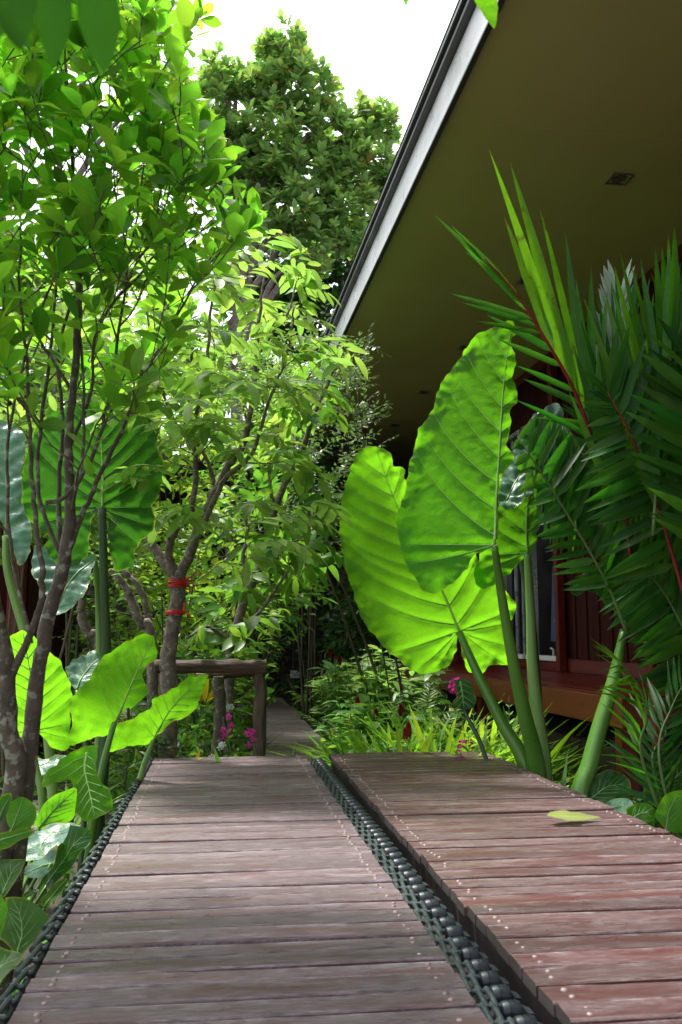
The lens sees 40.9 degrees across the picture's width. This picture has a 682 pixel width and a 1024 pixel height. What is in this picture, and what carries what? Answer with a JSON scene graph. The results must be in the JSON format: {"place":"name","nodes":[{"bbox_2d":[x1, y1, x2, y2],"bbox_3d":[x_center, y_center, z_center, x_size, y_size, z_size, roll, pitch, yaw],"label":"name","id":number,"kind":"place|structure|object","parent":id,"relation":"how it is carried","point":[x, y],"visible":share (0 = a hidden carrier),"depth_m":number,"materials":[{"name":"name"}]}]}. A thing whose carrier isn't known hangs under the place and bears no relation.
{"place":"outdoors","nodes":[
{"label":"outdoors","id":0,"kind":"place"},
{"bbox_2d":[0,0,119,73],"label":"overhanging branch","id":1,"kind":"object","parent":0,"point":[99,22],"visible":1,"depth_m":0.76,"materials":[{"name":"green plant"}]},
{"bbox_2d":[0,0,457,454],"label":"sky","id":2,"kind":"structure","parent":0,"point":[390,48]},
{"bbox_2d":[290,671,299,677],"bbox_3d":[-0.821,2.896,16.309,0.160,0.130,0.040,1,-8,-7],"label":"white plaque","id":3,"kind":"object","parent":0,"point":[292,674],"visible":0.68,"depth_m":16.29,"materials":[{"name":"paint"}]},
{"bbox_2d":[0,694,674,994],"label":"ground","id":4,"kind":"structure","parent":0,"point":[49,911],"depth_m":6.05,"materials":[{"name":"soil"}]},
{"bbox_2d":[0,793,36,897],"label":"broad leaved plant","id":5,"kind":"object","parent":4,"relation":"on","point":[20,813],"visible":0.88,"depth_m":2.52,"materials":[{"name":"green plant"}]},
{"bbox_2d":[0,889,48,987],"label":"broad leaved plant","id":6,"kind":"object","parent":4,"relation":"on","point":[23,920],"visible":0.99,"depth_m":2.32,"materials":[{"name":"green plant"}]},
{"bbox_2d":[0,346,90,776],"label":"plant","id":7,"kind":"object","parent":4,"relation":"on","point":[30,591],"visible":0.03,"depth_m":8.38,"materials":[{"name":"green plant"}]},
{"bbox_2d":[0,379,107,790],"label":"shrub","id":8,"kind":"object","parent":4,"relation":"on","point":[53,405],"visible":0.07,"depth_m":6.90,"materials":[{"name":"green plant"}]},
{"bbox_2d":[22,788,92,910],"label":"broad leaved plant","id":9,"kind":"object","parent":4,"relation":"on","point":[49,866],"visible":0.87,"depth_m":2.85,"materials":[{"name":"green plant"}]},
{"bbox_2d":[0,750,125,843],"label":"strap plant","id":10,"kind":"object","parent":4,"relation":"on","point":[78,820],"visible":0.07,"depth_m":5.33,"materials":[{"name":"green plant"}]},
{"bbox_2d":[0,401,163,857],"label":"elephant ear plant","id":11,"kind":"object","parent":4,"relation":"on","point":[126,513],"visible":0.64,"depth_m":4.92,"materials":[{"name":"green plant"}]},
{"bbox_2d":[0,268,177,780],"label":"shrub","id":12,"kind":"object","parent":4,"relation":"on","point":[41,370],"visible":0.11,"depth_m":7.73,"materials":[{"name":"green plant"}]},
{"bbox_2d":[0,3,211,409],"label":"tall tree","id":13,"kind":"object","parent":4,"relation":"on","point":[25,281],"visible":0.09,"depth_m":15.29,"materials":[{"name":"green plant"}]},
{"bbox_2d":[10,630,208,908],"bbox_3d":[-1.276,1.187,4.349,0.880,1.233,0.936,-6,-10,38],"label":"elephant ear plant","id":14,"kind":"object","parent":4,"relation":"on","point":[110,688],"visible":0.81,"depth_m":4.36,"materials":[{"name":"green plant"}]},
{"bbox_2d":[76,506,158,845],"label":"old shrub","id":15,"kind":"object","parent":4,"relation":"on","point":[88,631],"visible":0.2,"depth_m":5.40,"materials":[{"name":"brown plant"}]},
{"bbox_2d":[86,513,157,759],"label":"old shrub","id":16,"kind":"object","parent":4,"relation":"on","point":[143,623],"visible":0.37,"depth_m":5.82,"materials":[{"name":"brown plant"}]},
{"bbox_2d":[42,740,209,800],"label":"strap plant","id":17,"kind":"object","parent":4,"relation":"on","point":[131,779],"visible":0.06,"depth_m":6.53,"materials":[{"name":"green plant"}]},
{"bbox_2d":[90,553,176,706],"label":"old shrub","id":18,"kind":"object","parent":4,"relation":"on","point":[135,582],"visible":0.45,"depth_m":6.14,"materials":[{"name":"brown plant"}]},
{"bbox_2d":[11,292,258,652],"bbox_3d":[-4.891,-0.697,19.841,6.775,9.173,3.720,1,-8,-7],"label":"tall tree","id":19,"kind":"object","parent":4,"relation":"on","point":[214,322],"visible":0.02,"depth_m":19.74,"materials":[{"name":"green plant"}]},
{"bbox_2d":[52,505,218,771],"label":"shrub","id":20,"kind":"object","parent":4,"relation":"on","point":[113,627],"visible":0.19,"depth_m":8.29,"materials":[{"name":"green plant"}]},
{"bbox_2d":[0,0,271,1023],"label":"tree","id":21,"kind":"object","parent":4,"relation":"on","point":[78,218],"visible":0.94,"depth_m":2.62,"materials":[{"name":"green plant"}]},
{"bbox_2d":[64,468,222,741],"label":"shrub","id":22,"kind":"object","parent":4,"relation":"on","point":[90,618],"visible":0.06,"depth_m":10.63,"materials":[{"name":"green plant"}]},
{"bbox_2d":[94,690,194,821],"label":"shrub","id":23,"kind":"object","parent":4,"relation":"on","point":[125,772],"visible":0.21,"depth_m":5.41,"materials":[{"name":"green plant"}]},
{"bbox_2d":[41,689,267,792],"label":"strap plant","id":24,"kind":"object","parent":4,"relation":"on","point":[139,756],"visible":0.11,"depth_m":6.92,"materials":[{"name":"green plant"}]},
{"bbox_2d":[93,351,258,644],"bbox_3d":[-1.996,0.244,10.360,2.136,4.724,1.748,1,-8,-7],"label":"shrub","id":25,"kind":"object","parent":4,"relation":"on","point":[180,483],"visible":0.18,"depth_m":10.40,"materials":[{"name":"green plant"}]},
{"bbox_2d":[86,475,290,754],"bbox_3d":[-1.327,0.936,7.778,1.810,2.663,1.605,1,-8,-7],"label":"shrub","id":26,"kind":"object","parent":4,"relation":"on","point":[161,587],"visible":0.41,"depth_m":7.63,"materials":[{"name":"green plant"}]},
{"bbox_2d":[172,750,213,758],"bbox_3d":[-0.885,1.679,5.389,0.358,0.534,0.321,1,-8,-7],"label":"bromeliad","id":27,"kind":"object","parent":4,"relation":"on","point":[197,755],"visible":0.06,"depth_m":5.48,"materials":[{"name":"yellow plant"}]},
{"bbox_2d":[181,673,238,701],"bbox_3d":[-0.991,1.294,6.740,0.498,0.206,0.489,1,-8,-7],"label":"bromeliad","id":28,"kind":"object","parent":4,"relation":"on","point":[205,694],"visible":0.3,"depth_m":6.66,"materials":[{"name":"yellow plant"}]},
{"bbox_2d":[153,659,267,756],"bbox_3d":[-0.835,1.500,5.845,0.722,1.121,0.479,1,-8,-7],"label":"log railing","id":29,"kind":"object","parent":4,"relation":"on","point":[218,671],"visible":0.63,"depth_m":5.73,"materials":[{"name":"brown wood"}]},
{"bbox_2d":[177,713,249,757],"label":"shrub","id":30,"kind":"object","parent":4,"relation":"on","point":[194,741],"visible":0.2,"depth_m":6.12,"materials":[{"name":"green plant"}]},
{"bbox_2d":[208,741,225,756],"bbox_3d":[-0.730,1.659,5.425,0.120,0.580,0.042,6,-10,-40],"label":"orchid","id":31,"kind":"object","parent":4,"relation":"on","point":[221,746],"visible":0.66,"depth_m":5.46,"materials":[{"name":"white plant"}]},
{"bbox_2d":[81,226,367,757],"bbox_3d":[-0.772,0.017,5.453,1.858,3.843,1.959,1,-8,-7],"label":"tree","id":32,"kind":"object","parent":4,"relation":"on","point":[251,393],"visible":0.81,"depth_m":5.43,"materials":[{"name":"green plant"}]},
{"bbox_2d":[165,603,189,620],"bbox_3d":[-0.995,0.610,5.561,0.151,0.112,0.122,-3,-8,18],"label":"ribbon","id":33,"kind":"object","parent":32,"relation":"attached to","point":[180,612],"visible":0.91,"depth_m":5.52,"materials":[{"name":"red fabric"}]},
{"bbox_2d":[168,570,200,592],"bbox_3d":[-0.946,0.428,5.584,0.228,0.138,0.122,-1,-8,8],"label":"ribbon","id":34,"kind":"object","parent":32,"relation":"attached to","point":[177,582],"visible":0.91,"depth_m":5.54,"materials":[{"name":"red fabric"}]},
{"bbox_2d":[176,626,274,756],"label":"shrub","id":35,"kind":"object","parent":4,"relation":"on","point":[242,710],"visible":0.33,"depth_m":6.95,"materials":[{"name":"green plant"}]},
{"bbox_2d":[220,713,234,756],"bbox_3d":[-0.683,1.580,5.463,0.102,0.746,0.046,7,-11,-42],"label":"orchid","id":36,"kind":"object","parent":4,"relation":"on","point":[226,731],"visible":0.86,"depth_m":5.49,"materials":[{"name":"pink plant"}]},
{"bbox_2d":[176,514,281,711],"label":"shrub","id":37,"kind":"object","parent":4,"relation":"on","point":[219,645],"visible":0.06,"depth_m":13.77,"materials":[{"name":"green plant"}]},
{"bbox_2d":[226,703,239,753],"bbox_3d":[-0.727,1.662,6.104,0.115,0.758,0.059,3,-8,-21],"label":"orchid","id":38,"kind":"object","parent":4,"relation":"on","point":[230,706],"visible":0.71,"depth_m":6.13,"materials":[{"name":"white plant"}]},
{"bbox_2d":[214,747,259,760],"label":"strap plant","id":39,"kind":"object","parent":4,"relation":"on","point":[217,758],"visible":0.07,"depth_m":5.15,"materials":[{"name":"green plant"}]},
{"bbox_2d":[170,295,307,452],"bbox_3d":[-1.890,-0.681,21.397,4.840,9.554,3.315,1,-8,-7],"label":"tall tree","id":40,"kind":"object","parent":4,"relation":"on","point":[190,304],"visible":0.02,"depth_m":21.06,"materials":[{"name":"green plant"}]},
{"bbox_2d":[7,755,489,1023],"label":"boardwalk","id":41,"kind":"structure","parent":4,"relation":"on","point":[247,890],"depth_m":2.25,"materials":[{"name":"wood"}]},
{"bbox_2d":[0,758,152,1023],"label":"roller chain","id":42,"kind":"object","parent":41,"relation":"attached to","point":[20,974],"visible":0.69,"depth_m":2.31,"materials":[{"name":"metal"}]},
{"bbox_2d":[307,757,542,1023],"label":"roller chain","id":43,"kind":"object","parent":41,"relation":"attached to","point":[496,998],"visible":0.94,"depth_m":2.28,"materials":[{"name":"metal"}]},
{"bbox_2d":[244,728,256,755],"bbox_3d":[-0.533,1.629,5.479,0.102,0.654,0.049,6,-10,-36],"label":"orchid","id":44,"kind":"object","parent":4,"relation":"on","point":[249,732],"visible":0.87,"depth_m":5.50,"materials":[{"name":"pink plant"}]},
{"bbox_2d":[185,325,315,730],"bbox_3d":[-1.046,0.187,10.555,1.674,4.887,1.532,1,-8,-7],"label":"shrub","id":45,"kind":"object","parent":4,"relation":"on","point":[267,371],"visible":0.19,"depth_m":10.56,"materials":[{"name":"green plant"}]},
{"bbox_2d":[98,454,408,703],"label":"shrub","id":46,"kind":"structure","parent":4,"relation":"on","point":[291,662],"depth_m":17.66,"materials":[{"name":"green plant"}]},
{"bbox_2d":[193,711,316,755],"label":"strap plant","id":47,"kind":"object","parent":4,"relation":"on","point":[249,750],"visible":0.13,"depth_m":6.89,"materials":[{"name":"green plant"}]},
{"bbox_2d":[189,405,325,755],"bbox_3d":[-0.829,0.660,8.937,1.466,3.513,1.334,1,-8,-7],"label":"shrub","id":48,"kind":"object","parent":4,"relation":"on","point":[291,618],"visible":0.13,"depth_m":8.85,"materials":[{"name":"green plant"}]},
{"bbox_2d":[186,352,354,756],"bbox_3d":[-0.543,0.441,6.372,1.269,3.250,1.447,0,-8,2],"label":"tree","id":49,"kind":"object","parent":4,"relation":"on","point":[271,490],"visible":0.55,"depth_m":6.35,"materials":[{"name":"green plant"}]},
{"bbox_2d":[234,530,331,755],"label":"shrub","id":50,"kind":"object","parent":4,"relation":"on","point":[306,588],"visible":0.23,"depth_m":9.41,"materials":[{"name":"green plant"}]},
{"bbox_2d":[237,698,334,762],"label":"boardwalk","id":51,"kind":"structure","parent":4,"relation":"on","point":[281,715],"depth_m":10.12,"materials":[{"name":"wood"}]},
{"bbox_2d":[207,200,377,654],"bbox_3d":[-0.767,-1.539,17.993,3.930,10.332,2.444,-2,-8,14],"label":"tall tree","id":52,"kind":"object","parent":4,"relation":"on","point":[338,275],"visible":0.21,"depth_m":17.88,"materials":[{"name":"green plant"}]},
{"bbox_2d":[186,8,402,658],"bbox_3d":[-0.754,-2.810,15.511,4.356,12.174,1.982,1,-8,-7],"label":"tall tree","id":53,"kind":"object","parent":4,"relation":"on","point":[274,171],"visible":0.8,"depth_m":15.70,"materials":[{"name":"green plant"}]},
{"bbox_2d":[260,332,338,728],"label":"shrub","id":54,"kind":"object","parent":4,"relation":"on","point":[310,653],"visible":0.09,"depth_m":11.67,"materials":[{"name":"green plant"}]},
{"bbox_2d":[231,544,377,710],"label":"shrub","id":55,"kind":"object","parent":4,"relation":"on","point":[282,682],"visible":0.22,"depth_m":15.00,"materials":[{"name":"green plant"}]},
{"bbox_2d":[244,382,377,719],"bbox_3d":[-0.439,0.460,13.298,1.719,5.087,1.737,-7,-11,43],"label":"shrub","id":56,"kind":"object","parent":4,"relation":"on","point":[322,459],"visible":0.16,"depth_m":13.19,"materials":[{"name":"green plant"}]},
{"bbox_2d":[285,678,363,728],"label":"ginger bush","id":57,"kind":"object","parent":4,"relation":"on","point":[298,697],"visible":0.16,"depth_m":12.00,"materials":[{"name":"green plant"}]},
{"bbox_2d":[316,638,341,680],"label":"shrub","id":58,"kind":"object","parent":4,"relation":"on","point":[319,649],"visible":0.03,"depth_m":17.21,"materials":[{"name":"green plant"}]},
{"bbox_2d":[262,298,397,708],"bbox_3d":[-0.102,0.218,8.083,1.348,4.167,1.783,-2,-8,15],"label":"fine leaved shrub","id":59,"kind":"object","parent":4,"relation":"on","point":[331,484],"visible":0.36,"depth_m":8.17,"materials":[{"name":"green plant"}]},
{"bbox_2d":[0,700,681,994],"bbox_3d":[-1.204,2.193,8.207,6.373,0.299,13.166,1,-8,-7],"label":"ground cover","id":60,"kind":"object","parent":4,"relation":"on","point":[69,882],"visible":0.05,"depth_m":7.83,"materials":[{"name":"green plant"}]},
{"bbox_2d":[313,577,392,714],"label":"shrub","id":61,"kind":"object","parent":4,"relation":"on","point":[332,626],"visible":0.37,"depth_m":11.86,"materials":[{"name":"green plant"}]},
{"bbox_2d":[269,715,436,765],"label":"strap fern","id":62,"kind":"object","parent":4,"relation":"on","point":[317,744],"visible":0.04,"depth_m":6.46,"materials":[{"name":"green plant"}]},
{"bbox_2d":[308,699,404,764],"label":"ginger bush","id":63,"kind":"object","parent":4,"relation":"on","point":[364,734],"visible":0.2,"depth_m":6.90,"materials":[{"name":"green plant"}]},
{"bbox_2d":[305,647,408,740],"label":"ginger bush","id":64,"kind":"object","parent":4,"relation":"on","point":[322,694],"visible":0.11,"depth_m":10.25,"materials":[{"name":"green plant"}]},
{"bbox_2d":[279,722,437,758],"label":"strap fern","id":65,"kind":"object","parent":4,"relation":"on","point":[327,755],"visible":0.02,"depth_m":6.22,"materials":[{"name":"green plant"}]},
{"bbox_2d":[314,333,408,721],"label":"fine leaved shrub","id":66,"kind":"object","parent":4,"relation":"on","point":[347,433],"visible":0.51,"depth_m":7.74,"materials":[{"name":"green plant"}]},
{"bbox_2d":[318,722,415,768],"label":"ginger bush","id":67,"kind":"object","parent":4,"relation":"on","point":[407,732],"visible":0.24,"depth_m":5.96,"materials":[{"name":"green plant"}]},
{"bbox_2d":[290,691,450,757],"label":"feather fern","id":68,"kind":"object","parent":4,"relation":"on","point":[336,731],"visible":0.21,"depth_m":7.27,"materials":[{"name":"green plant"}]},
{"bbox_2d":[293,717,448,760],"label":"strap fern","id":69,"kind":"object","parent":4,"relation":"on","point":[389,737],"visible":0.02,"depth_m":6.09,"materials":[{"name":"green plant"}]},
{"bbox_2d":[307,645,456,752],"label":"ginger bush","id":70,"kind":"object","parent":4,"relation":"on","point":[342,693],"visible":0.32,"depth_m":8.55,"materials":[{"name":"green plant"}]},
{"bbox_2d":[313,702,458,748],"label":"lobed fern","id":71,"kind":"object","parent":4,"relation":"on","point":[422,727],"visible":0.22,"depth_m":6.42,"materials":[{"name":"green plant"}]},
{"bbox_2d":[310,687,464,760],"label":"ginger bush","id":72,"kind":"object","parent":4,"relation":"on","point":[362,698],"visible":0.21,"depth_m":7.08,"materials":[{"name":"green plant"}]},
{"bbox_2d":[340,694,458,724],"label":"feather fern","id":73,"kind":"object","parent":4,"relation":"on","point":[440,718],"visible":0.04,"depth_m":8.54,"materials":[{"name":"green plant"}]},
{"bbox_2d":[363,707,452,751],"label":"ginger bush","id":74,"kind":"object","parent":4,"relation":"on","point":[417,713],"visible":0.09,"depth_m":6.75,"materials":[{"name":"green plant"}]},
{"bbox_2d":[344,682,516,748],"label":"feather fern","id":75,"kind":"object","parent":4,"relation":"on","point":[443,719],"visible":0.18,"depth_m":7.64,"materials":[{"name":"green plant"}]},
{"bbox_2d":[313,713,553,760],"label":"strap fern","id":76,"kind":"object","parent":4,"relation":"on","point":[425,746],"visible":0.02,"depth_m":5.70,"materials":[{"name":"green plant"}]},
{"bbox_2d":[323,703,565,781],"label":"strap fern","id":77,"kind":"object","parent":4,"relation":"on","point":[453,748],"visible":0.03,"depth_m":5.82,"materials":[{"name":"green plant"}]},
{"bbox_2d":[377,707,519,760],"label":"lobed fern","id":78,"kind":"object","parent":4,"relation":"on","point":[465,744],"visible":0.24,"depth_m":5.68,"materials":[{"name":"green plant"}]},
{"bbox_2d":[328,698,572,781],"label":"strap fern","id":79,"kind":"object","parent":4,"relation":"on","point":[420,737],"visible":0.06,"depth_m":6.04,"materials":[{"name":"green plant"}]},
{"bbox_2d":[385,695,519,751],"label":"lobed fern","id":80,"kind":"object","parent":4,"relation":"on","point":[459,724],"visible":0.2,"depth_m":6.10,"materials":[{"name":"green plant"}]},
{"bbox_2d":[339,320,567,780],"bbox_3d":[0.717,0.451,5.134,1.386,2.909,0.968,1,-8,-7],"label":"elephant ear plant","id":81,"kind":"object","parent":4,"relation":"on","point":[427,586],"visible":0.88,"depth_m":5.16,"materials":[{"name":"green plant"}]},
{"bbox_2d":[448,677,466,750],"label":"flower","id":82,"kind":"object","parent":4,"relation":"on","point":[452,690],"visible":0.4,"depth_m":5.75,"materials":[{"name":"pink plant"}]},
{"bbox_2d":[456,737,474,751],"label":"flower","id":83,"kind":"object","parent":4,"relation":"on","point":[463,741],"visible":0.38,"depth_m":5.75,"materials":[{"name":"pink plant"}]},
{"bbox_2d":[371,703,586,780],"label":"strap fern","id":84,"kind":"object","parent":4,"relation":"on","point":[492,736],"visible":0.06,"depth_m":6.03,"materials":[{"name":"green plant"}]},
{"bbox_2d":[281,0,681,832],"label":"house","id":85,"kind":"structure","parent":4,"relation":"on","point":[569,112],"depth_m":6.45,"materials":[{"name":"brown paint"}]},
{"bbox_2d":[545,550,555,641],"bbox_3d":[2.416,0.889,9.860,0.108,1.023,1.000,1,-8,-7],"label":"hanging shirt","id":86,"kind":"object","parent":85,"relation":"hanging from","point":[553,623],"visible":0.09,"depth_m":10.22,"materials":[{"name":"white fabric"}]},
{"bbox_2d":[477,716,517,758],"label":"strap plant","id":87,"kind":"object","parent":4,"relation":"on","point":[484,740],"visible":0.07,"depth_m":5.56,"materials":[{"name":"green plant"}]},
{"bbox_2d":[329,751,681,1023],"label":"boardwalk","id":88,"kind":"structure","parent":4,"relation":"on","point":[561,921],"depth_m":2.67,"materials":[{"name":"wood"}]},
{"bbox_2d":[547,810,598,820],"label":"fallen leaf","id":89,"kind":"object","parent":88,"relation":"on","point":[565,815],"visible":1,"depth_m":3.42,"materials":[{"name":"yellow plant"}]},
{"bbox_2d":[450,704,570,770],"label":"lobed fern","id":90,"kind":"object","parent":4,"relation":"on","point":[508,751],"visible":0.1,"depth_m":5.85,"materials":[{"name":"green plant"}]},
{"bbox_2d":[434,698,614,787],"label":"strap fern","id":91,"kind":"object","parent":4,"relation":"on","point":[560,744],"visible":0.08,"depth_m":5.99,"materials":[{"name":"green plant"}]},
{"bbox_2d":[513,727,568,786],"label":"strap plant","id":92,"kind":"object","parent":4,"relation":"on","point":[563,782],"visible":0.13,"depth_m":5.45,"materials":[{"name":"green plant"}]},
{"bbox_2d":[438,150,681,829],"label":"palm","id":93,"kind":"object","parent":4,"relation":"on","point":[623,375],"visible":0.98,"depth_m":4.36,"materials":[{"name":"green plant"}]},
{"bbox_2d":[552,765,600,788],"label":"lobed fern","id":94,"kind":"object","parent":4,"relation":"on","point":[556,777],"visible":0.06,"depth_m":6.10,"materials":[{"name":"green plant"}]},
{"bbox_2d":[570,555,647,797],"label":"elephant ear plant","id":95,"kind":"object","parent":4,"relation":"on","point":[586,773],"visible":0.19,"depth_m":4.49,"materials":[{"name":"green plant"}]},
{"bbox_2d":[588,748,681,832],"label":"broad leaved plant","id":96,"kind":"object","parent":4,"relation":"on","point":[667,814],"visible":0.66,"depth_m":4.17,"materials":[{"name":"green plant"}]},
{"bbox_2d":[589,640,681,837],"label":"palm","id":97,"kind":"object","parent":4,"relation":"on","point":[670,746],"visible":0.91,"depth_m":4.20,"materials":[{"name":"green plant"}]},
{"bbox_2d":[403,0,497,27],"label":"overhanging branch","id":98,"kind":"object","parent":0,"point":[488,9],"visible":1,"depth_m":1.46,"materials":[{"name":"green plant"}]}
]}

